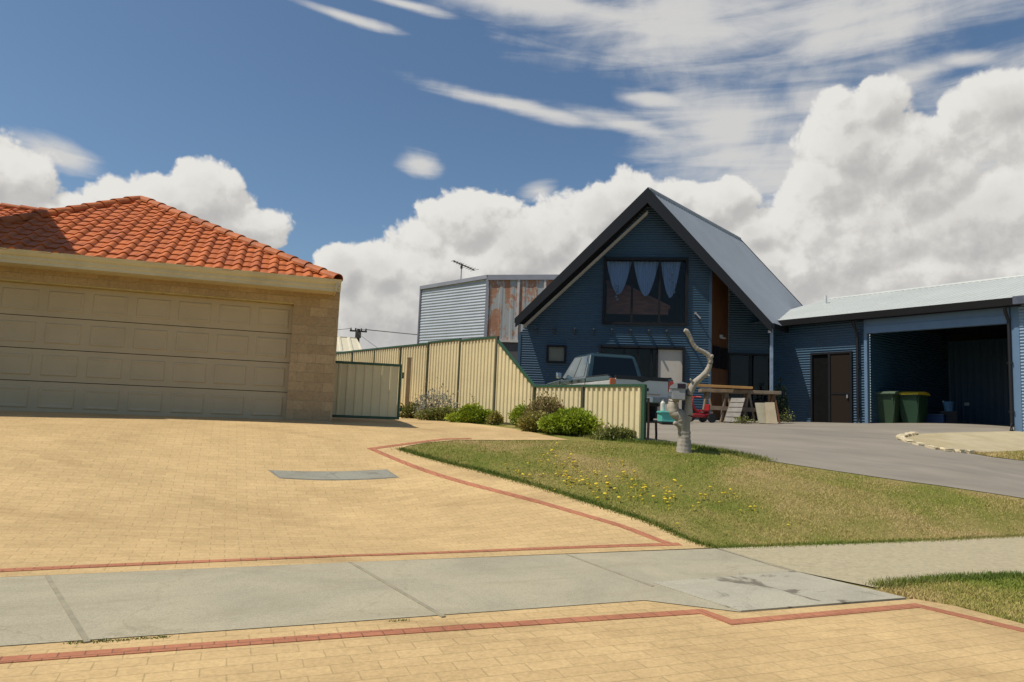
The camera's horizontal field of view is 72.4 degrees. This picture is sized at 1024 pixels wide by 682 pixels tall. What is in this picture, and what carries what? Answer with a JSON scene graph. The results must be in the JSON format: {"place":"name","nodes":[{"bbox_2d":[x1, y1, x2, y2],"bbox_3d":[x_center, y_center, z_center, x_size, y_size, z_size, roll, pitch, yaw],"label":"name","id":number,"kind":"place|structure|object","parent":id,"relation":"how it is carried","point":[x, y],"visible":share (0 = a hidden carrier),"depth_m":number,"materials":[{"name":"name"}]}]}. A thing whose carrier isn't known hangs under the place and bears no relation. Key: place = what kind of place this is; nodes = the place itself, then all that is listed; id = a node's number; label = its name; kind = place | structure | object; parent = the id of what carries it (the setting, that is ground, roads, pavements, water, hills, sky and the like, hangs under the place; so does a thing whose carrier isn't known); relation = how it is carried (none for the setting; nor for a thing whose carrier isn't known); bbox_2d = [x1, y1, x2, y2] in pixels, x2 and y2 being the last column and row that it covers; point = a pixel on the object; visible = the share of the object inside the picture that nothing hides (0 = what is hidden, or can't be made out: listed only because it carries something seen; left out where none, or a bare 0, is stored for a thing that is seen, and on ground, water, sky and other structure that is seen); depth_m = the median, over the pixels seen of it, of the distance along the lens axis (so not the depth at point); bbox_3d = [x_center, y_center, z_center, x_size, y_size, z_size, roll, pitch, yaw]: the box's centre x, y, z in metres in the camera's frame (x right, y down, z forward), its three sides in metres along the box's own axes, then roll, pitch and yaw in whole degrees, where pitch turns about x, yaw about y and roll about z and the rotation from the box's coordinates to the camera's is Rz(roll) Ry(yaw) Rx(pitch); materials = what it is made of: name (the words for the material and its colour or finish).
{"place":"outdoors","nodes":[
{"label":"outdoors","id":0,"kind":"place"},
{"bbox_2d":[45,575,90,642],"bbox_3d":[-2.663,1.567,4.161,0.028,0.012,1.628,7,-8,-39],"label":"expansion joint","id":1,"kind":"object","parent":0,"point":[74,620],"visible":1,"depth_m":4.01,"materials":[{"name":"grey concrete"}]},
{"bbox_2d":[336,336,361,351],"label":"cream shed","id":2,"kind":"structure","parent":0,"point":[347,343],"depth_m":35.21,"materials":[{"name":"beige metal"}]},
{"bbox_2d":[0,410,707,576],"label":"paved driveway","id":3,"kind":"structure","parent":0,"point":[84,488],"depth_m":7.88,"materials":[{"name":"beige brick"}]},
{"bbox_2d":[269,469,398,479],"bbox_3d":[-2.361,1.774,9.296,1.683,0.132,0.351,4,-6,-16],"label":"service pit cover","id":4,"kind":"object","parent":3,"relation":"on","point":[346,475],"visible":1,"depth_m":9.27,"materials":[{"name":"concrete"}]},
{"bbox_2d":[0,543,680,571],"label":"paver border","id":5,"kind":"object","parent":3,"relation":"on","point":[295,557],"visible":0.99,"depth_m":5.78,"materials":[{"name":"red brick"}]},
{"bbox_2d":[410,377,460,412],"bbox_3d":[-1.721,1.332,15.960,1.237,1.029,0.442,2,-6,0],"label":"flowering plant","id":6,"kind":"object","parent":3,"relation":"on","point":[433,400],"visible":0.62,"depth_m":15.94,"materials":[{"name":"grey plant"}]},
{"bbox_2d":[348,562,445,617],"bbox_3d":[-0.852,1.715,4.897,0.028,0.012,1.636,6,-7,-32],"label":"joint","id":7,"kind":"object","parent":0,"point":[439,614],"visible":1,"depth_m":4.74,"materials":[{"name":"grey concrete"}]},
{"bbox_2d":[0,423,1023,646],"bbox_3d":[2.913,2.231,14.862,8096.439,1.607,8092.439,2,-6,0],"label":"ground","id":8,"kind":"structure","parent":0,"point":[781,482],"depth_m":9.16,"materials":[{"name":"green plant"}]},
{"bbox_2d":[0,196,342,421],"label":"brick house","id":9,"kind":"structure","parent":8,"relation":"on","point":[134,305],"depth_m":12.21,"materials":[{"name":"brick"}]},
{"bbox_2d":[0,281,293,419],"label":"garage door","id":10,"kind":"structure","parent":9,"relation":"in","point":[46,332],"depth_m":12.05,"materials":[{"name":"paint"}]},
{"bbox_2d":[332,361,403,419],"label":"metal gate","id":11,"kind":"structure","parent":9,"relation":"attached to","point":[368,390],"depth_m":13.73,"materials":[{"name":"beige metal"}]},
{"bbox_2d":[350,328,366,341],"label":"power pole","id":12,"kind":"object","parent":8,"relation":"on","point":[357,335],"visible":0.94,"depth_m":62.21,"materials":[{"name":"grey metal"}]},
{"bbox_2d":[0,548,787,645],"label":"footpath","id":13,"kind":"structure","parent":8,"relation":"on","point":[121,604],"depth_m":4.71,"materials":[{"name":"concrete"}]},
{"bbox_2d":[653,571,905,611],"bbox_3d":[1.976,1.861,5.206,1.582,0.020,0.923,5,-6,-25],"label":"service pit cover","id":14,"kind":"object","parent":13,"relation":"on","point":[768,591],"visible":0.99,"depth_m":5.15,"materials":[{"name":"concrete"}]},
{"bbox_2d":[404,357,411,417],"bbox_3d":[-2.472,1.206,16.553,0.120,1.655,0.120,4,-6,-14],"label":"gate post","id":15,"kind":"object","parent":8,"relation":"on","point":[408,379],"visible":0.8,"depth_m":16.53,"materials":[{"name":"brown wood"}]},
{"bbox_2d":[399,401,428,418],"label":"weed clump","id":16,"kind":"object","parent":8,"relation":"on","point":[410,408],"visible":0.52,"depth_m":16.45,"materials":[{"name":"green plant"}]},
{"bbox_2d":[412,405,459,420],"bbox_3d":[-1.506,1.624,15.516,1.477,0.419,0.395,2,-6,0],"label":"weed clump","id":17,"kind":"object","parent":8,"relation":"on","point":[436,414],"visible":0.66,"depth_m":15.45,"materials":[{"name":"green plant"}]},
{"bbox_2d":[444,402,496,423],"bbox_3d":[-0.885,1.552,14.927,1.214,0.515,0.462,2,-6,0],"label":"shrub","id":18,"kind":"object","parent":8,"relation":"on","point":[471,413],"visible":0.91,"depth_m":14.83,"materials":[{"name":"green plant"}]},
{"bbox_2d":[417,274,558,360],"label":"grey shed","id":19,"kind":"structure","parent":8,"relation":"on","point":[464,308],"depth_m":27.57,"materials":[{"name":"grey metal"}]},
{"bbox_2d":[453,260,477,278],"bbox_3d":[-2.008,-2.788,28.976,1.119,0.937,0.600,7,-8,-39],"label":"tv antenna","id":20,"kind":"object","parent":19,"relation":"attached to","point":[461,265],"visible":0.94,"depth_m":28.92,"materials":[{"name":"metal"}]},
{"bbox_2d":[336,336,646,440],"bbox_3d":[-2.111,1.199,17.454,0.062,2.383,14.217,7,-7,-38],"label":"steel fence","id":21,"kind":"object","parent":8,"relation":"on","point":[489,372],"visible":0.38,"depth_m":15.48,"materials":[{"name":"beige metal"}]},
{"bbox_2d":[485,410,503,424],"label":"shrub","id":22,"kind":"object","parent":8,"relation":"on","point":[495,417],"visible":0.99,"depth_m":14.46,"materials":[{"name":"green plant"}]},
{"bbox_2d":[0,599,1023,681],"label":"paved crossover","id":23,"kind":"object","parent":8,"relation":"on","point":[914,645],"visible":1,"depth_m":3.69,"materials":[{"name":"beige brick"}]},
{"bbox_2d":[63,635,170,643],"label":"fringe grass","id":24,"kind":"structure","parent":23,"relation":"on","point":[119,639],"depth_m":3.59,"materials":[{"name":"green plant"}]},
{"bbox_2d":[0,603,1023,663],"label":"paver border","id":25,"kind":"object","parent":8,"relation":"on","point":[148,649],"visible":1,"depth_m":4.01,"materials":[{"name":"red brick"}]},
{"bbox_2d":[367,438,671,542],"bbox_3d":[0.335,1.827,9.392,5.219,0.798,1.869,-3,-8,44],"label":"paver border","id":26,"kind":"object","parent":8,"relation":"on","point":[636,531],"visible":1,"depth_m":8.68,"materials":[{"name":"red brick"}]},
{"bbox_2d":[507,403,531,426],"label":"shrub","id":27,"kind":"object","parent":8,"relation":"on","point":[517,411],"visible":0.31,"depth_m":13.88,"materials":[{"name":"green plant"}]},
{"bbox_2d":[514,410,545,432],"bbox_3d":[0.462,1.505,13.019,0.861,0.471,0.459,2,-6,0],"label":"shrub","id":28,"kind":"object","parent":8,"relation":"on","point":[527,422],"visible":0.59,"depth_m":12.94,"materials":[{"name":"green plant"}]},
{"bbox_2d":[521,391,564,415],"bbox_3d":[0.670,1.358,13.454,1.039,0.815,0.626,2,-6,0],"label":"shrub","id":29,"kind":"object","parent":8,"relation":"on","point":[552,406],"visible":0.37,"depth_m":13.41,"materials":[{"name":"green plant"}]},
{"bbox_2d":[395,445,719,548],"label":"fringe grass","id":30,"kind":"structure","parent":8,"relation":"on","point":[570,495],"depth_m":8.48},
{"bbox_2d":[536,406,604,435],"bbox_3d":[1.056,1.460,12.655,1.260,0.578,0.780,2,-6,0],"label":"shrub","id":31,"kind":"object","parent":8,"relation":"on","point":[572,420],"visible":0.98,"depth_m":12.51,"materials":[{"name":"green plant"}]},
{"bbox_2d":[592,422,646,440],"bbox_3d":[1.863,1.574,12.011,0.974,0.346,0.300,2,-6,0],"label":"weed clump","id":32,"kind":"object","parent":8,"relation":"on","point":[620,432],"visible":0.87,"depth_m":11.96,"materials":[{"name":"green plant"}]},
{"bbox_2d":[647,398,649,440],"bbox_3d":[2.298,1.413,11.827,0.058,0.903,0.053,2,-6,0],"label":"metal stake","id":33,"kind":"object","parent":8,"relation":"on","point":[648,413],"visible":0.92,"depth_m":11.83,"materials":[{"name":"metal"}]},
{"bbox_2d":[578,434,783,463],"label":"fringe grass","id":34,"kind":"structure","parent":8,"relation":"on","point":[718,449],"depth_m":11.26,"materials":[{"name":"green plant"}]},
{"bbox_2d":[668,328,713,452],"bbox_3d":[2.796,0.817,10.982,0.681,2.010,0.268,2,-6,0],"label":"tree stump","id":35,"kind":"object","parent":8,"relation":"on","point":[682,421],"visible":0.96,"depth_m":10.90,"materials":[{"name":"grey wood"}]},
{"bbox_2d":[669,382,686,399],"bbox_3d":[2.602,0.786,10.960,0.270,0.270,0.370,1,-6,12],"label":"mailbox","id":36,"kind":"object","parent":35,"relation":"attached to","point":[678,390],"visible":0.94,"depth_m":10.79,"materials":[{"name":"grey metal"}]},
{"bbox_2d":[514,187,1023,431],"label":"blue house","id":37,"kind":"structure","parent":8,"relation":"on","point":[646,277],"depth_m":22.49,"materials":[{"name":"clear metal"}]},
{"bbox_2d":[546,345,565,362],"bbox_3d":[1.451,0.424,22.901,0.638,0.591,0.140,1,-6,9],"label":"small window","id":38,"kind":"structure","parent":37,"relation":"in","point":[554,353],"depth_m":22.93,"materials":[{"name":"grey glass"}]},
{"bbox_2d":[599,345,684,418],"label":"patio door","id":39,"kind":"structure","parent":37,"relation":"in","point":[652,361],"depth_m":22.40,"materials":[{"name":"black glass"}]},
{"bbox_2d":[602,257,688,325],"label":"upper window","id":40,"kind":"structure","parent":37,"relation":"in","point":[640,291],"depth_m":23.08,"materials":[{"name":"black glass"}]},
{"bbox_2d":[712,346,727,369],"bbox_3d":[6.760,0.553,22.736,0.050,0.700,1.102,-3,-8,40],"label":"side window","id":41,"kind":"structure","parent":37,"relation":"in","point":[720,359],"depth_m":22.75,"materials":[{"name":"black glass"}]},
{"bbox_2d":[728,353,769,420],"bbox_3d":[7.901,1.695,23.362,1.900,2.723,0.675,1,-6,9],"label":"glazed door","id":42,"kind":"structure","parent":37,"relation":"in","point":[744,369],"depth_m":23.65,"materials":[{"name":"black glass"}]},
{"bbox_2d":[810,351,852,422],"bbox_3d":[9.646,1.464,21.128,0.145,2.268,1.333,6,-7,-34],"label":"screen door","id":43,"kind":"structure","parent":37,"relation":"in","point":[831,373],"depth_m":21.10,"materials":[{"name":"metal"}]},
{"bbox_2d":[876,391,901,422],"bbox_3d":[11.024,1.994,20.456,0.832,1.065,0.600,8,-8,-42],"label":"wheelie bin","id":44,"kind":"object","parent":37,"relation":"on","point":[888,406],"visible":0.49,"depth_m":20.22,"materials":[{"name":"green plastic"}]},
{"bbox_2d":[899,392,929,422],"bbox_3d":[11.632,1.998,20.256,0.832,1.065,0.600,7,-7,-36],"label":"wheelie bin","id":45,"kind":"object","parent":37,"relation":"on","point":[913,407],"visible":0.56,"depth_m":20.06,"materials":[{"name":"green plastic"}]},
{"bbox_2d":[926,414,946,422],"bbox_3d":[12.615,2.395,20.816,0.400,0.430,0.540,8,-8,-42],"label":"storage crate","id":46,"kind":"object","parent":37,"relation":"on","point":[936,418],"visible":0.59,"depth_m":20.66,"materials":[{"name":"blue plastic"}]},
{"bbox_2d":[940,411,956,422],"bbox_3d":[12.997,2.370,20.820,0.430,0.551,0.360,-1,-7,31],"label":"cardboard box","id":47,"kind":"object","parent":37,"relation":"on","point":[951,416],"visible":0.58,"depth_m":20.66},
{"bbox_2d":[943,398,953,410],"bbox_3d":[13.015,1.903,20.868,0.311,0.386,0.309,2,-6,0],"label":"plastic bucket","id":48,"kind":"object","parent":47,"relation":"on","point":[948,406],"visible":0.99,"depth_m":20.77,"materials":[{"name":"blue plastic"}]},
{"bbox_2d":[773,378,789,421],"bbox_3d":[8.282,1.847,21.561,0.617,1.431,0.434,2,-6,0],"label":"leafy plant","id":49,"kind":"object","parent":8,"relation":"on","point":[781,402],"visible":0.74,"depth_m":21.53,"materials":[{"name":"green plant"}]},
{"bbox_2d":[646,419,1023,497],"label":"asphalt drive","id":50,"kind":"structure","parent":8,"relation":"on","point":[881,450],"depth_m":12.72,"materials":[{"name":"grey asphalt"}]},
{"bbox_2d":[546,353,676,420],"bbox_3d":[2.458,1.282,19.141,2.050,1.793,5.351,4,-6,-15],"label":"pickup truck","id":51,"kind":"object","parent":50,"relation":"on","point":[596,368],"visible":0.43,"depth_m":18.31,"materials":[{"name":"silver metal"}]},
{"bbox_2d":[655,420,656,439],"bbox_3d":[2.489,1.622,12.108,0.058,0.506,0.053,2,-6,0],"label":"metal stake","id":52,"kind":"object","parent":50,"relation":"on","point":[656,429],"visible":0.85,"depth_m":12.10,"materials":[{"name":"black metal"}]},
{"bbox_2d":[689,396,716,422],"bbox_3d":[4.812,1.764,18.129,0.829,0.670,0.460,4,-6,-20],"label":"toy tricycle","id":53,"kind":"object","parent":50,"relation":"on","point":[704,415],"visible":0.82,"depth_m":18.05,"materials":[{"name":"red plastic"}]},
{"bbox_2d":[723,398,744,422],"bbox_3d":[5.971,1.866,18.785,0.335,0.715,0.737,-3,-8,43],"label":"timber pallet","id":54,"kind":"object","parent":50,"relation":"on","point":[731,414],"visible":0.9,"depth_m":18.74,"materials":[{"name":"grey wood"}]},
{"bbox_2d":[698,388,780,423],"bbox_3d":[6.305,1.819,19.442,2.157,0.903,0.550,2,-6,6],"label":"timber workbench","id":55,"kind":"object","parent":50,"relation":"on","point":[723,408],"visible":0.71,"depth_m":19.23,"materials":[{"name":"brown wood"}]},
{"bbox_2d":[687,384,752,388],"bbox_3d":[5.582,1.234,19.046,1.970,0.065,0.220,3,-6,-9],"label":"timber plank","id":56,"kind":"object","parent":55,"relation":"on","point":[724,386],"visible":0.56,"depth_m":18.97,"materials":[{"name":"orange wood"}]},
{"bbox_2d":[731,415,757,423],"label":"weed clump","id":57,"kind":"object","parent":50,"relation":"on","point":[741,421],"visible":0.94,"depth_m":18.19,"materials":[{"name":"green plant"}]},
{"bbox_2d":[755,403,765,423],"bbox_3d":[6.714,1.933,18.775,0.297,0.569,0.346,2,-6,0],"label":"board sheet","id":58,"kind":"object","parent":50,"relation":"on","point":[761,412],"visible":0.86,"depth_m":18.77,"materials":[{"name":"beige wood"}]},
{"bbox_2d":[765,402,777,423],"bbox_3d":[6.877,1.917,18.627,0.322,0.585,0.346,2,-6,0],"label":"board sheet","id":59,"kind":"object","parent":50,"relation":"on","point":[771,416],"visible":0.93,"depth_m":18.60,"materials":[{"name":"beige wood"}]},
{"bbox_2d":[780,408,795,421],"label":"weed clump","id":60,"kind":"object","parent":50,"relation":"on","point":[790,415],"visible":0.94,"depth_m":20.81,"materials":[{"name":"green plant"}]},
{"bbox_2d":[912,441,925,445],"bbox_3d":[8.255,2.092,14.203,0.177,0.105,0.190,3,-6,-10],"label":"limestone block","id":61,"kind":"object","parent":50,"relation":"on","point":[918,443],"depth_m":14.14,"materials":[{"name":"beige stone"}]},
{"bbox_2d":[973,450,1023,459],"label":"grass patch","id":62,"kind":"object","parent":50,"relation":"on","point":[1003,454],"visible":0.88,"depth_m":13.93,"materials":[{"name":"plant"}]},
{"bbox_2d":[709,532,1023,548],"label":"fringe grass","id":63,"kind":"structure","parent":8,"relation":"on","point":[862,542],"depth_m":7.53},
{"bbox_2d":[721,536,1023,586],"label":"footpath","id":64,"kind":"structure","parent":8,"relation":"on","point":[858,563],"depth_m":6.69,"materials":[{"name":"grey concrete"}]},
{"bbox_2d":[864,568,1023,591],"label":"fringe grass","id":65,"kind":"structure","parent":8,"relation":"on","point":[901,582],"depth_m":5.83,"materials":[{"name":"green plant"}]},
{"bbox_2d":[876,575,1023,622],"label":"verge grass","id":66,"kind":"structure","parent":8,"relation":"on","point":[940,592],"depth_m":5.33,"materials":[{"name":"green plant"}]},
{"bbox_2d":[0,0,1023,421],"label":"sky","id":67,"kind":"structure","parent":0,"point":[855,147],"materials":[{"name":"blue"}]},
{"bbox_2d":[565,554,653,586],"bbox_3d":[0.766,1.864,5.713,0.028,0.012,1.195,5,-7,-27],"label":"joint","id":68,"kind":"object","parent":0,"point":[610,570],"visible":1,"depth_m":5.64,"materials":[{"name":"grey concrete"}]},
{"bbox_2d":[657,411,674,423],"bbox_3d":[3.590,1.764,16.119,0.440,0.290,0.460,2,-6,0],"label":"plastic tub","id":69,"kind":"object","parent":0,"point":[662,416],"visible":0.56,"depth_m":15.92,"materials":[{"name":"teal plastic"}]},
{"bbox_2d":[660,399,664,410],"bbox_3d":[3.481,1.479,16.148,0.106,0.272,0.106,2,-6,0],"label":"plastic bottle","id":70,"kind":"object","parent":69,"relation":"on","point":[662,405],"visible":0.94,"depth_m":16.10,"materials":[{"name":"white plastic"}]},
{"bbox_2d":[718,548,792,570],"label":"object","id":71,"kind":"structure","parent":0,"point":[754,559],"depth_m":6.36,"materials":[{"name":"grey concrete"}]},
{"bbox_2d":[902,439,913,442],"bbox_3d":[8.224,2.085,14.510,0.188,0.104,0.234,2,-6,0],"label":"limestone block","id":72,"kind":"object","parent":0,"point":[908,440],"depth_m":14.42,"materials":[{"name":"beige stone"}]},
{"bbox_2d":[924,444,939,448],"bbox_3d":[8.350,2.116,13.904,0.178,0.116,0.228,6,-7,-29],"label":"limestone block","id":73,"kind":"object","parent":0,"point":[931,446],"depth_m":13.85,"materials":[{"name":"beige stone"}]},
{"bbox_2d":[940,447,954,451],"bbox_3d":[8.572,2.145,13.779,0.217,0.098,0.192,2,-6,0],"label":"limestone block","id":74,"kind":"object","parent":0,"point":[947,449],"depth_m":13.70,"materials":[{"name":"beige stone"}]},
{"bbox_2d":[955,449,966,452],"bbox_3d":[8.840,2.179,13.805,0.192,0.092,0.185,4,-6,-18],"label":"limestone block","id":75,"kind":"object","parent":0,"point":[961,451],"depth_m":13.73,"materials":[{"name":"beige stone"}]},
{"bbox_2d":[906,431,1023,451],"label":"pale apron","id":76,"kind":"object","parent":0,"point":[998,441],"visible":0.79,"depth_m":15.43,"materials":[{"name":"beige concrete"}]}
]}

